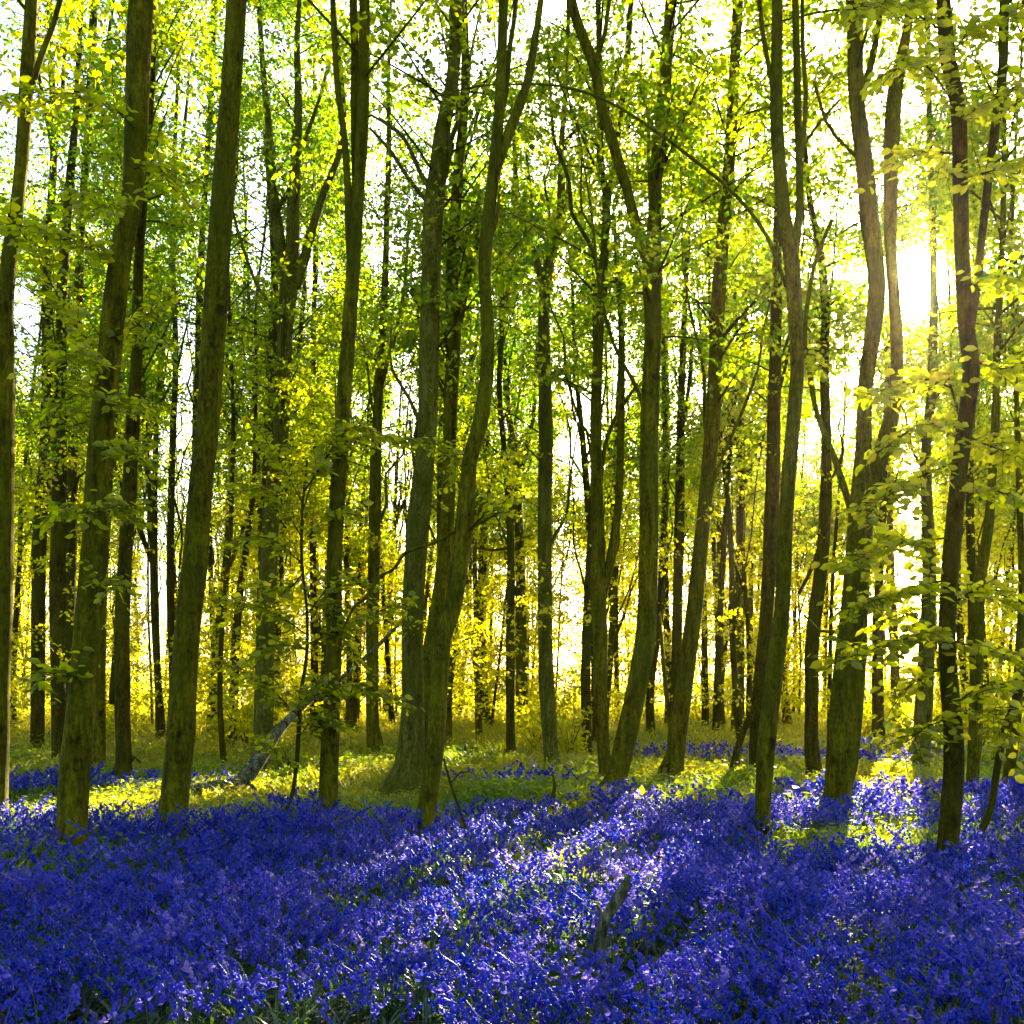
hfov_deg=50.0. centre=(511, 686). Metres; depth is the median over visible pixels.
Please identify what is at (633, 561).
distant tree
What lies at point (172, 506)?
tree
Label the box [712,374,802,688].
distant tree
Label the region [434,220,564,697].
distant tree
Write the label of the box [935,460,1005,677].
distant tree
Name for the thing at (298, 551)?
distant tree
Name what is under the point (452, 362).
tree
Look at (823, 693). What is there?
bush
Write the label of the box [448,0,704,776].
tree
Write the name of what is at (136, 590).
distant tree
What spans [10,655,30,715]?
bush
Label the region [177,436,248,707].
distant tree
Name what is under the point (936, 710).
bush
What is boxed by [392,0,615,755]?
tree
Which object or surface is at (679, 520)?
tree
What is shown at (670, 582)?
distant tree
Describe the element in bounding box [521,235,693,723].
distant tree
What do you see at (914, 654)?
distant tree
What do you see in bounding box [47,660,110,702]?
bush
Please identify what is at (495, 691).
distant tree
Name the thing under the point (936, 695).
bush
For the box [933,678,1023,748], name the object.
bush
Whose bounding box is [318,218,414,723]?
distant tree
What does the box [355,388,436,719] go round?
distant tree
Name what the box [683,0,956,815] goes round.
tree
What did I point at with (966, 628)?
distant tree
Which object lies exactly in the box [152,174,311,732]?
distant tree
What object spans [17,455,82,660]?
distant tree
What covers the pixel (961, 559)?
distant tree
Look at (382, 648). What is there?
distant tree
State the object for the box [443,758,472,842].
thin twig
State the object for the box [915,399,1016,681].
distant tree
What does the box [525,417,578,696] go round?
distant tree
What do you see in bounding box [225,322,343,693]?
distant tree
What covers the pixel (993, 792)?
sapling
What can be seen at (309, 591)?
distant tree
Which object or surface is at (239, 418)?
distant tree
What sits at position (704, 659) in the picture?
tree
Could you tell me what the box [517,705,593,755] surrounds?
bush
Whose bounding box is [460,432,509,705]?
distant tree
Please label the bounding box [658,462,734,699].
distant tree
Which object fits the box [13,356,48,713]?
distant tree
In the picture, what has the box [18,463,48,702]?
distant tree
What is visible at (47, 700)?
bush
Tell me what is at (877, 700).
tree
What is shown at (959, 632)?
distant tree
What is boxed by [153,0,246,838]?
tree
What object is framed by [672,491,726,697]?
distant tree
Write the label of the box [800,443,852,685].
distant tree
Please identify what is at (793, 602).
distant tree
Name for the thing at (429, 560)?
distant tree
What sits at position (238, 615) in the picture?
tree
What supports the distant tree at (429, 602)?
on the ground at (352, 1019)
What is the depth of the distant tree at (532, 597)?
50.37 m
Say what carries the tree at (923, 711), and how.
on the ground at (352, 1019)
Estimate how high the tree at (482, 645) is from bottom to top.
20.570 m
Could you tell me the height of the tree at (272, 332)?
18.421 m
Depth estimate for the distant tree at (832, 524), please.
53.06 m
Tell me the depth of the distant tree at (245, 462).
38.79 m
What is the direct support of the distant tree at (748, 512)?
on the ground at (352, 1019)
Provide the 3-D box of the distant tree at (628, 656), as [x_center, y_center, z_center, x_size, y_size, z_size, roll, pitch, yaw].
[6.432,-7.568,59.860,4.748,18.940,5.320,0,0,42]
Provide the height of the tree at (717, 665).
19.135 m
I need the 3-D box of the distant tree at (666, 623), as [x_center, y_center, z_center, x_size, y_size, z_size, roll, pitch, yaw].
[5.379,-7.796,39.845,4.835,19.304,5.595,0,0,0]
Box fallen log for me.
[190,621,401,794]
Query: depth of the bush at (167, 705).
46.00 m
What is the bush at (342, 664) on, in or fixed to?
on the ground at (352, 1019)
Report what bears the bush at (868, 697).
on the ground at (352, 1019)
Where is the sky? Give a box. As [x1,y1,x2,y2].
[0,0,1023,686]
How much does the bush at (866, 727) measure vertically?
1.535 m
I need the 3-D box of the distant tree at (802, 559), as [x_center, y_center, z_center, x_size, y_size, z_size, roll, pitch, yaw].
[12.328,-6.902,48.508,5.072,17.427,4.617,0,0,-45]
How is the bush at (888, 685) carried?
on the ground at (352, 1019)
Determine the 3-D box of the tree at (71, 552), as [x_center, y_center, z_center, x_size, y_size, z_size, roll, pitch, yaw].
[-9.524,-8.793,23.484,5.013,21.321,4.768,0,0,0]
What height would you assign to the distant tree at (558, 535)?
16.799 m
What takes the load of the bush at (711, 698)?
on the ground at (352, 1019)
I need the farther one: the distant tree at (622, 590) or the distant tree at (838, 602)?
the distant tree at (838, 602)
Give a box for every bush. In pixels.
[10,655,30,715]
[10,689,29,738]
[45,693,50,713]
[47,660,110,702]
[106,689,153,739]
[106,715,114,748]
[132,666,207,711]
[139,673,198,708]
[139,686,154,708]
[196,677,253,745]
[197,668,298,748]
[228,659,286,718]
[294,658,365,719]
[308,661,378,719]
[452,690,469,716]
[453,670,505,715]
[500,695,579,751]
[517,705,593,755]
[528,661,591,727]
[558,680,580,706]
[565,692,580,712]
[609,689,662,727]
[610,658,664,721]
[656,674,745,724]
[693,680,745,716]
[729,662,826,724]
[788,677,822,710]
[799,678,913,737]
[861,699,912,740]
[863,672,913,714]
[866,659,939,719]
[912,678,960,718]
[913,674,969,717]
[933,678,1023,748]
[966,702,1009,727]
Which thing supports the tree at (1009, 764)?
on the ground at (352, 1019)
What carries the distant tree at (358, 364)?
on the ground at (352, 1019)
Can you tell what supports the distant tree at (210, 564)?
on the ground at (352, 1019)
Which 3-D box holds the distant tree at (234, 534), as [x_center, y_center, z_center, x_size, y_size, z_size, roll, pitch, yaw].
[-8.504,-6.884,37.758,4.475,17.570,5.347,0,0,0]
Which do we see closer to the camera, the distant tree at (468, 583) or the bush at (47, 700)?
the distant tree at (468, 583)
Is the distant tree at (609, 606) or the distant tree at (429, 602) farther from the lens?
the distant tree at (609, 606)
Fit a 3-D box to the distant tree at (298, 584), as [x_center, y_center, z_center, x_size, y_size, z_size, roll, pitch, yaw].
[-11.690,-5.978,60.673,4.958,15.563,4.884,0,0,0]
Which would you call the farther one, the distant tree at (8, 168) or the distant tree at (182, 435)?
the distant tree at (182, 435)
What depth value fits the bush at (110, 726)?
27.68 m
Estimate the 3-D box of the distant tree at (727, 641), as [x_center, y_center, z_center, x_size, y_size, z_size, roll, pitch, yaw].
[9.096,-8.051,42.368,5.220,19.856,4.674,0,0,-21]
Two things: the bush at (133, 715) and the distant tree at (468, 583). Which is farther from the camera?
the distant tree at (468, 583)
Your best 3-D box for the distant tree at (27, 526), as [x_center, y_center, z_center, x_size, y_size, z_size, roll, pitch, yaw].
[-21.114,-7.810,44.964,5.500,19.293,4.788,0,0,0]
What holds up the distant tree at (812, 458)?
on the ground at (352, 1019)
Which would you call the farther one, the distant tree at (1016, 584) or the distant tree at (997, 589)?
the distant tree at (997, 589)
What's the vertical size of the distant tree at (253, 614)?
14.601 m
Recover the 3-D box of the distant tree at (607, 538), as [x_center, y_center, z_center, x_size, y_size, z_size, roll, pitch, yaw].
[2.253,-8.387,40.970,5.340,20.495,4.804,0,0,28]
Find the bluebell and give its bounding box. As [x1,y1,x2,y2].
[0,735,1023,1023]
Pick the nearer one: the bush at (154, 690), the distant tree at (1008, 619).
the bush at (154, 690)
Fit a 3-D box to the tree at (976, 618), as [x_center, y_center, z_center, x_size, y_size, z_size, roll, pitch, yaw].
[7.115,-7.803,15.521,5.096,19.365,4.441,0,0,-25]
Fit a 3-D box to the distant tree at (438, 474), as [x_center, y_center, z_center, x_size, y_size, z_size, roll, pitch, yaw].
[-1.418,-6.096,27.159,6.076,15.909,4.092,0,0,0]
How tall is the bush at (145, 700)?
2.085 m
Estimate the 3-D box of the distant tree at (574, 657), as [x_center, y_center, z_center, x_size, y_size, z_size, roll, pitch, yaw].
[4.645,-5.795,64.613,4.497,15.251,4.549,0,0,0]
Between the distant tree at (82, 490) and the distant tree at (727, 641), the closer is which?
the distant tree at (727, 641)
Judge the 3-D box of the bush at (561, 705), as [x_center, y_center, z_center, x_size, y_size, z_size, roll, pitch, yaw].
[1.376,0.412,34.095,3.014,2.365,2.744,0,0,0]
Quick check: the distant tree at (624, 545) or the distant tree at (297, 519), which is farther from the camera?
the distant tree at (624, 545)
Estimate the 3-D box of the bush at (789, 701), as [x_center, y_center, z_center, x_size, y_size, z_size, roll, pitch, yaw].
[9.264,0.396,38.214,3.015,2.480,2.651,0,0,39]
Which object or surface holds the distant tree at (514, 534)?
on the ground at (352, 1019)
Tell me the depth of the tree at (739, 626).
34.98 m
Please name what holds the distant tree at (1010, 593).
on the ground at (352, 1019)
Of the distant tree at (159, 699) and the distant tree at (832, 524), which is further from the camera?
the distant tree at (832, 524)
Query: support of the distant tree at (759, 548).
on the ground at (352, 1019)
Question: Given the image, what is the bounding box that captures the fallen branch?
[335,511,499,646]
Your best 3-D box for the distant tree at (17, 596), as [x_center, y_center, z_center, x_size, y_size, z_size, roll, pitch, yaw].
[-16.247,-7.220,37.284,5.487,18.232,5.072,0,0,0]
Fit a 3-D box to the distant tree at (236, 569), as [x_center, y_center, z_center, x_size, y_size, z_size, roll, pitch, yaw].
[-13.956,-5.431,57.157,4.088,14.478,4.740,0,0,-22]
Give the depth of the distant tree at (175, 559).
56.36 m
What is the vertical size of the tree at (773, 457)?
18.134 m
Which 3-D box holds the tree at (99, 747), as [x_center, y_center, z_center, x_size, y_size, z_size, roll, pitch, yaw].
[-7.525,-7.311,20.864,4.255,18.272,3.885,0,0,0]
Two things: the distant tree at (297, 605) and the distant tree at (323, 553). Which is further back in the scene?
the distant tree at (297, 605)
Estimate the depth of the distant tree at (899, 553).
55.78 m
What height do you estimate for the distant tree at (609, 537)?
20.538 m
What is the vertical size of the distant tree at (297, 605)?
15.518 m
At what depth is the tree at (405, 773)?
15.79 m
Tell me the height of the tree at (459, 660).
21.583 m
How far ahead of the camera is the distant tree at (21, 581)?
36.74 m
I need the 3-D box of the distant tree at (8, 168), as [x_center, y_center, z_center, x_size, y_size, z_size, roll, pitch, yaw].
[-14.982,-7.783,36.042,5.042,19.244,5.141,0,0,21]
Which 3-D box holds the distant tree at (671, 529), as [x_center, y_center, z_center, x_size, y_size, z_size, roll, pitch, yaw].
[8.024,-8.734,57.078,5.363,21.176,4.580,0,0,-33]
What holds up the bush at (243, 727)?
on the ground at (352, 1019)
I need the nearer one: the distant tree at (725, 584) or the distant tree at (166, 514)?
the distant tree at (166, 514)
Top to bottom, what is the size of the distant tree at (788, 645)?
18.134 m
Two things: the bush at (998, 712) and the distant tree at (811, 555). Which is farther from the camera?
the distant tree at (811, 555)
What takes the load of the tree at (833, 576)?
on the ground at (352, 1019)
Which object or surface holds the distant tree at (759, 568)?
on the ground at (352, 1019)
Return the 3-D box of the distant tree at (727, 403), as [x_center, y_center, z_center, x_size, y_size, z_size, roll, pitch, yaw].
[4.959,-6.789,26.453,4.797,17.229,4.479,0,0,36]
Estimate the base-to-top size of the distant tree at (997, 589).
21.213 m
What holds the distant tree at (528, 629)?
on the ground at (352, 1019)
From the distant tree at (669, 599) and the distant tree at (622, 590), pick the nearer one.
the distant tree at (622, 590)
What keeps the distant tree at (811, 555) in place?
on the ground at (352, 1019)
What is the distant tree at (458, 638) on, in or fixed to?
on the ground at (352, 1019)
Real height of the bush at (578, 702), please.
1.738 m
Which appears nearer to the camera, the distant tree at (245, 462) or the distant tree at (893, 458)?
the distant tree at (893, 458)
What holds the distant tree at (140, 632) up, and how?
on the ground at (352, 1019)
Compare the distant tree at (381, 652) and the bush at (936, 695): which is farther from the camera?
the distant tree at (381, 652)
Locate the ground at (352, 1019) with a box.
[0,687,1023,1023]
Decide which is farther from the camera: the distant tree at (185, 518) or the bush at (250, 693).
the distant tree at (185, 518)
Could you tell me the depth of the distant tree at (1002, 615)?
48.27 m
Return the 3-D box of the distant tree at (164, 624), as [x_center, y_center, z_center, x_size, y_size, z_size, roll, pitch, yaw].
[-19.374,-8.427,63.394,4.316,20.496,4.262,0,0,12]
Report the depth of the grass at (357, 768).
18.23 m
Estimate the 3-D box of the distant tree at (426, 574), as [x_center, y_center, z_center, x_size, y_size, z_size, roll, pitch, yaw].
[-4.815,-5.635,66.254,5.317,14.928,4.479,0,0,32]
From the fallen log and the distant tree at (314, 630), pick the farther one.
the distant tree at (314, 630)
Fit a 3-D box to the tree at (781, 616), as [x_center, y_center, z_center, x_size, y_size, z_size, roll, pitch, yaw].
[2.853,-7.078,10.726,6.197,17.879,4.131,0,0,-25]
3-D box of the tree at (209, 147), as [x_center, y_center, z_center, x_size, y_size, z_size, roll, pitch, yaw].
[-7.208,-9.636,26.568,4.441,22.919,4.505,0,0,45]
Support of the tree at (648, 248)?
on the ground at (352, 1019)
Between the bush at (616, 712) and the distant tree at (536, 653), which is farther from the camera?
the distant tree at (536, 653)
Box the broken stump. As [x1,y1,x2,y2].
[591,874,630,976]
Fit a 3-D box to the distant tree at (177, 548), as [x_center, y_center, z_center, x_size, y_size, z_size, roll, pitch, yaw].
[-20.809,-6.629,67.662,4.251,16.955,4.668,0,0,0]
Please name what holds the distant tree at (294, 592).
on the ground at (352, 1019)
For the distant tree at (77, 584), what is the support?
on the ground at (352, 1019)
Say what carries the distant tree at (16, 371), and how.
on the ground at (352, 1019)
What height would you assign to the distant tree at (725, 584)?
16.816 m
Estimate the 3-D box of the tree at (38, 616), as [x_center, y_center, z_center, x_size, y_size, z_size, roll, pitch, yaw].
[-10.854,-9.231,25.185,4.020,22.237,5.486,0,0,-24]
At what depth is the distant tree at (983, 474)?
31.54 m
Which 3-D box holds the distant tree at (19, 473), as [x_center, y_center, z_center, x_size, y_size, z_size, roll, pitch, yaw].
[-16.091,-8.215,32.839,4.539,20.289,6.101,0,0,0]
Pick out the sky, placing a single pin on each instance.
(918, 273)
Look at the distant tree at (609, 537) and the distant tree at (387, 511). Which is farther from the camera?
the distant tree at (387, 511)
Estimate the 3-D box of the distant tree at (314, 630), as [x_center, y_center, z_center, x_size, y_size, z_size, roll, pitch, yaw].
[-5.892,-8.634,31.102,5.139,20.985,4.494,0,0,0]
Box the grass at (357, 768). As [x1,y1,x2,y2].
[0,695,1023,888]
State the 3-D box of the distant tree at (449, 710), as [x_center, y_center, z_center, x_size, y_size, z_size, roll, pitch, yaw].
[-1.988,-5.676,29.254,4.345,15.136,5.494,0,0,31]
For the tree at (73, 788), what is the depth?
10.17 m
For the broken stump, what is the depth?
5.97 m
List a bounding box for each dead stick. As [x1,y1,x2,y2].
[550,768,556,816]
[642,947,672,971]
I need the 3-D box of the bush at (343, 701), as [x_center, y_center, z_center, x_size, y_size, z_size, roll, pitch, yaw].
[-6.438,0.248,40.781,2.994,2.748,2.303,0,0,-27]
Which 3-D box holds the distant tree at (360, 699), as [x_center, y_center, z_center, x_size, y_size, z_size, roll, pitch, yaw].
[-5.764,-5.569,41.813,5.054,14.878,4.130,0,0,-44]
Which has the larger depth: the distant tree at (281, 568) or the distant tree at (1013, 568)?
the distant tree at (1013, 568)
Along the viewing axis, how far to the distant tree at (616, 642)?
43.65 m
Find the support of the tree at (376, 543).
on the ground at (352, 1019)
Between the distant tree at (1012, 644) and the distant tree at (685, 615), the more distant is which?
the distant tree at (685, 615)
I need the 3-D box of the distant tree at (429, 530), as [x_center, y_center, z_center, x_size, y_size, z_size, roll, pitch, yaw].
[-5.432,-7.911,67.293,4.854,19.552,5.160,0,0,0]
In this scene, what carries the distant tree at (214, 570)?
on the ground at (352, 1019)
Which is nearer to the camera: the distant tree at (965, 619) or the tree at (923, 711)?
the tree at (923, 711)
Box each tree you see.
[0,0,125,821]
[0,0,128,749]
[0,0,172,761]
[0,0,185,700]
[0,0,209,857]
[0,0,213,766]
[0,0,323,785]
[0,83,48,700]
[0,147,125,696]
[10,223,85,730]
[12,453,48,695]
[13,288,38,701]
[13,356,36,640]
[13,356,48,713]
[14,199,140,699]
[15,35,184,709]
[15,357,21,515]
[15,369,49,710]
[16,518,48,681]
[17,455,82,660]
[18,404,48,677]
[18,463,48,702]
[23,322,139,704]
[24,278,118,675]
[33,81,236,740]
[53,177,193,724]
[77,326,182,706]
[78,0,255,689]
[78,277,170,711]
[80,261,219,723]
[86,0,364,764]
[106,1,243,693]
[106,411,125,673]
[107,400,188,693]
[110,451,165,708]
[115,0,285,742]
[118,189,261,729]
[124,293,226,700]
[136,419,198,706]
[139,332,251,703]
[139,373,225,695]
[139,445,191,699]
[140,330,206,675]
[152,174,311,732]
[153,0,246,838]
[153,367,206,701]
[157,0,418,770]
[159,0,350,659]
[163,50,309,709]
[175,438,223,664]
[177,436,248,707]
[179,306,265,717]
[187,0,351,749]
[199,495,240,697]
[202,456,250,701]
[207,218,320,700]
[212,455,251,681]
[213,269,375,714]
[216,413,290,691]
[220,432,304,682]
[222,334,309,715]
[225,88,381,727]
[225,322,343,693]
[234,0,397,736]
[236,453,309,700]
[242,538,325,691]
[250,262,405,706]
[252,0,448,742]
[269,0,497,753]
[278,0,485,824]
[281,455,354,673]
[282,286,353,706]
[284,532,325,678]
[288,544,323,656]
[294,235,419,728]
[296,145,402,728]
[299,0,572,797]
[299,351,415,723]
[310,385,400,714]
[312,159,525,748]
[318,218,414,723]
[319,369,401,704]
[324,0,604,755]
[333,91,572,746]
[342,453,389,703]
[344,414,403,712]
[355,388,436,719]
[356,387,427,702]
[359,318,436,715]
[363,302,435,698]
[372,302,436,692]
[378,388,430,685]
[379,303,478,692]
[383,177,550,693]
[388,394,461,636]
[389,221,575,739]
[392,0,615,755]
[393,295,513,709]
[399,520,435,635]
[400,484,465,683]
[409,0,543,842]
[423,427,472,673]
[425,377,506,718]
[428,510,493,694]
[434,202,571,698]
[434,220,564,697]
[437,0,847,846]
[440,0,707,767]
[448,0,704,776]
[452,563,477,700]
[453,137,572,725]
[453,158,582,727]
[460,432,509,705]
[461,47,581,733]
[461,389,528,682]
[463,317,563,689]
[463,336,538,712]
[481,324,567,701]
[487,439,571,703]
[493,209,685,745]
[493,291,612,707]
[493,376,584,691]
[498,164,642,701]
[505,263,590,684]
[512,1,694,754]
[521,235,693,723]
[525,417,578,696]
[556,347,639,684]
[556,401,674,699]
[556,499,623,677]
[559,464,590,685]
[560,326,640,717]
[562,207,675,718]
[567,0,864,794]
[571,491,634,703]
[585,0,863,779]
[589,133,731,734]
[599,209,714,726]
[600,0,766,709]
[602,392,639,689]
[604,372,685,678]
[613,374,674,710]
[618,431,672,627]
[624,355,685,689]
[625,53,817,738]
[625,396,716,692]
[629,0,907,770]
[629,485,685,696]
[631,224,762,722]
[631,352,712,695]
[658,39,851,732]
[658,237,763,725]
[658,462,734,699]
[659,296,785,729]
[666,100,817,733]
[669,504,713,701]
[670,271,765,710]
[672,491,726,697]
[680,0,980,776]
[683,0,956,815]
[685,413,757,690]
[686,78,804,733]
[687,453,782,702]
[690,237,808,699]
[695,177,856,685]
[700,241,851,724]
[709,421,801,702]
[711,470,764,672]
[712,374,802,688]
[725,416,812,667]
[744,337,841,717]
[745,432,818,670]
[748,306,843,692]
[753,450,814,674]
[754,393,814,702]
[781,302,854,712]
[782,379,846,690]
[790,200,906,728]
[792,395,855,708]
[792,427,847,705]
[792,439,875,710]
[799,0,1023,799]
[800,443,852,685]
[804,18,986,747]
[807,0,1023,883]
[827,432,865,687]
[829,1,1023,769]
[831,178,1011,724]
[833,396,898,707]
[834,397,918,697]
[835,375,935,702]
[835,451,917,690]
[842,188,963,723]
[871,0,1023,783]
[872,45,1023,740]
[893,399,983,687]
[897,421,946,700]
[898,99,1023,701]
[902,164,1021,719]
[912,292,1023,678]
[912,445,1005,692]
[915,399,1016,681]
[933,317,1016,693]
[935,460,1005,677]
[963,387,1023,708]
[965,334,1023,706]
[966,353,1016,702]
[974,265,1023,555]
[982,270,1023,705]
[985,402,1011,676]
[990,516,1017,681]
[992,529,1017,701]
[994,518,1023,703]
[996,532,1017,669]
[998,434,1023,707]
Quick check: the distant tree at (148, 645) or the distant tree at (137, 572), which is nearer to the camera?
the distant tree at (148, 645)
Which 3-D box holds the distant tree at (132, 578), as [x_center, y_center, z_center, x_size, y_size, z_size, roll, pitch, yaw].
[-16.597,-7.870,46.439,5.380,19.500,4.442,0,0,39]
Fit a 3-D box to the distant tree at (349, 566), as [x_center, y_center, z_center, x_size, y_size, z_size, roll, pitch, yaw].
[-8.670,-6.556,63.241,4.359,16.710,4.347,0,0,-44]
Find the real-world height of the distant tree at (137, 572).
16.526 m
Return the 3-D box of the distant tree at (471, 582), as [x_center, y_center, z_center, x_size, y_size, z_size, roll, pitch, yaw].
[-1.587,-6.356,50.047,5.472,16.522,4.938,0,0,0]
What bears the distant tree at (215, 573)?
on the ground at (352, 1019)
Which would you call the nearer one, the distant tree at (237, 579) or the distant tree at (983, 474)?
the distant tree at (983, 474)
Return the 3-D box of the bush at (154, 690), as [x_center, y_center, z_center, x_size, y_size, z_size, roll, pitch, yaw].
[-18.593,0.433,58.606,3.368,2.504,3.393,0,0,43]
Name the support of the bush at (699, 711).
on the ground at (352, 1019)
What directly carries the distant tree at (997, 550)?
on the ground at (352, 1019)
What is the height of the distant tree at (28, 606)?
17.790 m
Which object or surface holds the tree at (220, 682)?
on the ground at (352, 1019)
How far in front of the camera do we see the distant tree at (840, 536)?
61.86 m
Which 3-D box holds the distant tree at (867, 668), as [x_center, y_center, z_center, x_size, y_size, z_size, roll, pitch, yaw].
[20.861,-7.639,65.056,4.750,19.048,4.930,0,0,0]
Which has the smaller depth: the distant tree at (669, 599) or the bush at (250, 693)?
the bush at (250, 693)
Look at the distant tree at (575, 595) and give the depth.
67.46 m
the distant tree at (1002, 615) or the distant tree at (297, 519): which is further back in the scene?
the distant tree at (1002, 615)
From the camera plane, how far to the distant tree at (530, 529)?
35.81 m
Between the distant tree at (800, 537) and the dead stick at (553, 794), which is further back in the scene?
the distant tree at (800, 537)
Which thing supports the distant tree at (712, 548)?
on the ground at (352, 1019)
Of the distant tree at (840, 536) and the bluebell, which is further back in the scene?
the distant tree at (840, 536)
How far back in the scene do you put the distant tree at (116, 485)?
31.46 m
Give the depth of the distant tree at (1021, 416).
41.55 m
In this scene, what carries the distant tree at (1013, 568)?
on the ground at (352, 1019)
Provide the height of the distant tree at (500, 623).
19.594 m
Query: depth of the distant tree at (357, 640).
39.85 m
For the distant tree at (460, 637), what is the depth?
35.53 m
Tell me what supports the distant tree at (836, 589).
on the ground at (352, 1019)
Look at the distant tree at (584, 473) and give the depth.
28.88 m
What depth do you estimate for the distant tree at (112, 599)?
63.90 m
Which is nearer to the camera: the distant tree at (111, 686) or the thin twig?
the thin twig
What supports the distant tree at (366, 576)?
on the ground at (352, 1019)
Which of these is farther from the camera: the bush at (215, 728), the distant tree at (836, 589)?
the distant tree at (836, 589)
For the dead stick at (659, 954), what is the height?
0.187 m
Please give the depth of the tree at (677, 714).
17.31 m
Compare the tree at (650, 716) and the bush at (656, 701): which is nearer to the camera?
the tree at (650, 716)
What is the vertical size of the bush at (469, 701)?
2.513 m
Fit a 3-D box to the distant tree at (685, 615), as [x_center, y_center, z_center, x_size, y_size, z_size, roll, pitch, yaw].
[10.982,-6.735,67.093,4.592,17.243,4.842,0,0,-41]
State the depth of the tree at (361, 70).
12.64 m
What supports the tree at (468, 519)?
on the ground at (352, 1019)
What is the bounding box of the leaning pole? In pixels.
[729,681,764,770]
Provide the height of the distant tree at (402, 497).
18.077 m
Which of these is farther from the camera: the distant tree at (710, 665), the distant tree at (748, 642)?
the distant tree at (710, 665)
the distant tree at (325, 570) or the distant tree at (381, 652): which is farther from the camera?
the distant tree at (381, 652)
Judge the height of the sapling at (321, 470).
4.916 m
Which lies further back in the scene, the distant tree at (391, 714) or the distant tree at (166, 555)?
the distant tree at (166, 555)
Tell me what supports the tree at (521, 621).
on the ground at (352, 1019)
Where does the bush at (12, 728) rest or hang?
on the ground at (352, 1019)
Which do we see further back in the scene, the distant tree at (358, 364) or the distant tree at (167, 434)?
the distant tree at (167, 434)
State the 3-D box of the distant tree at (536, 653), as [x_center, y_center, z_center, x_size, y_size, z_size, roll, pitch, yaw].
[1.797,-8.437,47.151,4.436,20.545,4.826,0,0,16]
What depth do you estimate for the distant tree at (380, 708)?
55.46 m
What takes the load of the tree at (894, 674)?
on the ground at (352, 1019)
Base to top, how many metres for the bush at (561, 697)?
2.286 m
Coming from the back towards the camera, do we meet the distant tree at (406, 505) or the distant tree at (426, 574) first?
the distant tree at (426, 574)
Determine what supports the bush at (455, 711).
on the ground at (352, 1019)
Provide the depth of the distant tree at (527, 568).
53.87 m
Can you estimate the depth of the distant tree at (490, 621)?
54.83 m
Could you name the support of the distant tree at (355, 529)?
on the ground at (352, 1019)
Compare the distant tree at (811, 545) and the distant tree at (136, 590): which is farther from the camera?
the distant tree at (136, 590)
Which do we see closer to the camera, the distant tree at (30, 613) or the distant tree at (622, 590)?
the distant tree at (622, 590)
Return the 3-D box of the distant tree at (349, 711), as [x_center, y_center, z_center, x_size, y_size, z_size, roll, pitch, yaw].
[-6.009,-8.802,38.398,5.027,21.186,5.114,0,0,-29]
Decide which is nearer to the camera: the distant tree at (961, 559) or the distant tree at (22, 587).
the distant tree at (961, 559)
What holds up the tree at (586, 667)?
on the ground at (352, 1019)
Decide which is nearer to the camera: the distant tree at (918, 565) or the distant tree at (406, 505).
the distant tree at (406, 505)
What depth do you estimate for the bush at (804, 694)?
54.52 m
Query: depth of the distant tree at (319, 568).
61.05 m
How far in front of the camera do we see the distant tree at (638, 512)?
57.30 m
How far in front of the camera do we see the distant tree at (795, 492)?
59.99 m
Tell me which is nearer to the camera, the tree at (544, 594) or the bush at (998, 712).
the tree at (544, 594)
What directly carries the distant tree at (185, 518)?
on the ground at (352, 1019)
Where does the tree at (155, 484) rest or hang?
on the ground at (352, 1019)
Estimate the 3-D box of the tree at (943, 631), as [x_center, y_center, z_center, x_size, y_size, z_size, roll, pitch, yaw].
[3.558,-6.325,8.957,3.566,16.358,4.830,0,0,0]
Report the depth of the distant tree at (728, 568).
67.43 m
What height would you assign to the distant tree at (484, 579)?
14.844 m
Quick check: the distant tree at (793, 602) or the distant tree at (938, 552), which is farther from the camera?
the distant tree at (793, 602)
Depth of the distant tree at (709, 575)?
63.99 m
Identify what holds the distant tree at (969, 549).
on the ground at (352, 1019)
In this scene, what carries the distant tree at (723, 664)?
on the ground at (352, 1019)
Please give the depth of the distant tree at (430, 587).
56.87 m
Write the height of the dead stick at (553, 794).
0.727 m
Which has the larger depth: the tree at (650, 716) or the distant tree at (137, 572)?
the distant tree at (137, 572)
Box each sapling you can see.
[203,411,463,814]
[974,673,1023,848]
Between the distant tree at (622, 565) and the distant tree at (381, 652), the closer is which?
the distant tree at (381, 652)
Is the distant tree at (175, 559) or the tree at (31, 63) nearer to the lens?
the tree at (31, 63)
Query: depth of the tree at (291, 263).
20.06 m
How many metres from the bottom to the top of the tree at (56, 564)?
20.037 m
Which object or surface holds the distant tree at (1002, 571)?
on the ground at (352, 1019)
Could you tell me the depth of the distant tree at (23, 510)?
46.47 m
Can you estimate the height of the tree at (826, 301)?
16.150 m
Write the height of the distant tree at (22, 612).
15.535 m
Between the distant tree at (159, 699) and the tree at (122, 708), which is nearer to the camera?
the tree at (122, 708)
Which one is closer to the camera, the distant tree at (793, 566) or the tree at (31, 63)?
the tree at (31, 63)
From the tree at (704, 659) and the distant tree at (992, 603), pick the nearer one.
the tree at (704, 659)

